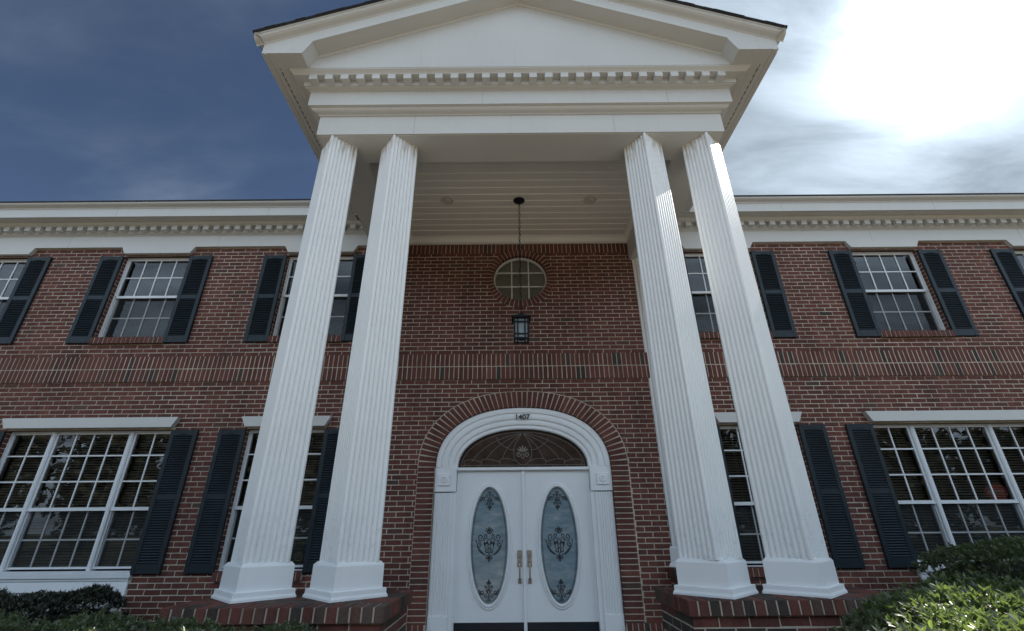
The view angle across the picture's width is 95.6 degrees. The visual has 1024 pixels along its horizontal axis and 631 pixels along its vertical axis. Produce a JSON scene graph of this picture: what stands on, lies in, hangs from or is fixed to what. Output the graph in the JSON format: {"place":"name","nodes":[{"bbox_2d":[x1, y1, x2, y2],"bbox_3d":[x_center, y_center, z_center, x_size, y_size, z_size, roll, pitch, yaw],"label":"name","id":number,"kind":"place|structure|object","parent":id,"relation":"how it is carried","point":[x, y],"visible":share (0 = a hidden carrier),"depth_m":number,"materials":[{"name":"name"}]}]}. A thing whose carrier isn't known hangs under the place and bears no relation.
{"place":"outdoors","nodes":[
{"label":"outdoors","id":0,"kind":"place"},
{"bbox_2d":[0,583,132,627],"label":"shrub","id":1,"kind":"object","parent":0,"point":[36,604],"visible":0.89,"depth_m":4.66,"materials":[{"name":"green plant"}]},
{"bbox_2d":[0,607,318,630],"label":"clipped hedge","id":2,"kind":"object","parent":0,"point":[92,622],"visible":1,"depth_m":2.45,"materials":[{"name":"green plant"}]},
{"bbox_2d":[0,0,1023,200],"label":"sky","id":3,"kind":"structure","parent":0,"point":[101,100],"materials":[{"name":"blue"}]},
{"bbox_2d":[832,569,1023,630],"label":"clipped hedge","id":4,"kind":"object","parent":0,"point":[964,602],"visible":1,"depth_m":1.93,"materials":[{"name":"green plant"}]},
{"bbox_2d":[903,534,1023,588],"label":"shrub","id":5,"kind":"object","parent":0,"point":[991,560],"visible":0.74,"depth_m":4.54,"materials":[{"name":"green plant"}]},
{"label":"lawn","id":6,"kind":"structure","parent":0,"visible":0},
{"bbox_2d":[0,0,1023,630],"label":"brick building","id":7,"kind":"structure","parent":6,"relation":"on","point":[702,400],"depth_m":6.08,"materials":[{"name":"brick"}]},
{"bbox_2d":[0,259,27,304],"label":"window","id":8,"kind":"structure","parent":7,"relation":"in","point":[15,266],"depth_m":7.62,"materials":[{"name":"plastic"}]},
{"bbox_2d":[0,431,170,613],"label":"window","id":9,"kind":"structure","parent":7,"relation":"in","point":[18,582],"depth_m":6.09,"materials":[{"name":"plastic"}]},
{"bbox_2d":[88,258,188,344],"bbox_3d":[-5.741,-0.230,7.313,1.080,1.537,0.282,0,-25,0],"label":"window","id":10,"kind":"structure","parent":7,"relation":"in","point":[101,339],"depth_m":7.33,"materials":[{"name":"plastic"}]},
{"bbox_2d":[211,429,324,581],"bbox_3d":[-3.094,2.425,6.084,1.080,1.825,0.282,0,-25,0],"label":"window","id":11,"kind":"structure","parent":7,"relation":"in","point":[216,576],"depth_m":6.08,"materials":[{"name":"plastic"}]},
{"bbox_2d":[267,257,352,342],"bbox_3d":[-3.091,-0.253,7.313,1.080,1.537,0.282,0,-25,0],"label":"window","id":12,"kind":"structure","parent":7,"relation":"in","point":[275,338],"depth_m":7.29,"materials":[{"name":"plastic"}]},
{"bbox_2d":[452,471,523,630],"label":"door","id":13,"kind":"structure","parent":7,"relation":"in","point":[488,594],"depth_m":5.84,"materials":[{"name":"paint"}]},
{"bbox_2d":[493,258,546,299],"bbox_3d":[0.131,-0.561,7.443,0.860,0.808,0.080,0,-25,0],"label":"round window","id":14,"kind":"structure","parent":7,"relation":"in","point":[506,279],"depth_m":7.48,"materials":[{"name":"glass"}]},
{"bbox_2d":[512,197,530,343],"bbox_3d":[0.110,-0.674,6.268,0.244,2.188,0.244,0,-25,0],"label":"hanging lantern","id":15,"kind":"object","parent":7,"relation":"hanging from","point":[520,321],"visible":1,"depth_m":5.84,"materials":[{"name":"black metal"}]},
{"bbox_2d":[524,470,599,630],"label":"door","id":16,"kind":"structure","parent":7,"relation":"in","point":[561,574],"depth_m":5.84,"materials":[{"name":"paint"}]},
{"bbox_2d":[684,254,772,339],"bbox_3d":[3.328,-0.307,7.313,1.080,1.537,0.282,0,-25,0],"label":"window","id":17,"kind":"structure","parent":7,"relation":"in","point":[688,257],"depth_m":7.31,"materials":[{"name":"plastic"}]},
{"bbox_2d":[719,426,837,576],"bbox_3d":[3.381,2.370,6.084,1.080,1.825,0.282,0,-25,0],"label":"window","id":18,"kind":"structure","parent":7,"relation":"in","point":[753,570],"depth_m":6.10,"materials":[{"name":"plastic"}]},
{"bbox_2d":[852,252,955,337],"bbox_3d":[6.028,-0.330,7.312,1.080,1.537,0.282,0,-25,0],"label":"window","id":19,"kind":"structure","parent":7,"relation":"in","point":[941,332],"depth_m":7.32,"materials":[{"name":"plastic"}]},
{"bbox_2d":[873,423,1023,581],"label":"window","id":20,"kind":"structure","parent":7,"relation":"in","point":[936,504],"depth_m":6.21,"materials":[{"name":"plastic"}]},
{"bbox_2d":[1014,251,1023,258],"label":"window","id":21,"kind":"structure","parent":7,"relation":"in","point":[1020,254],"depth_m":7.63,"materials":[{"name":"plastic"}]}
]}

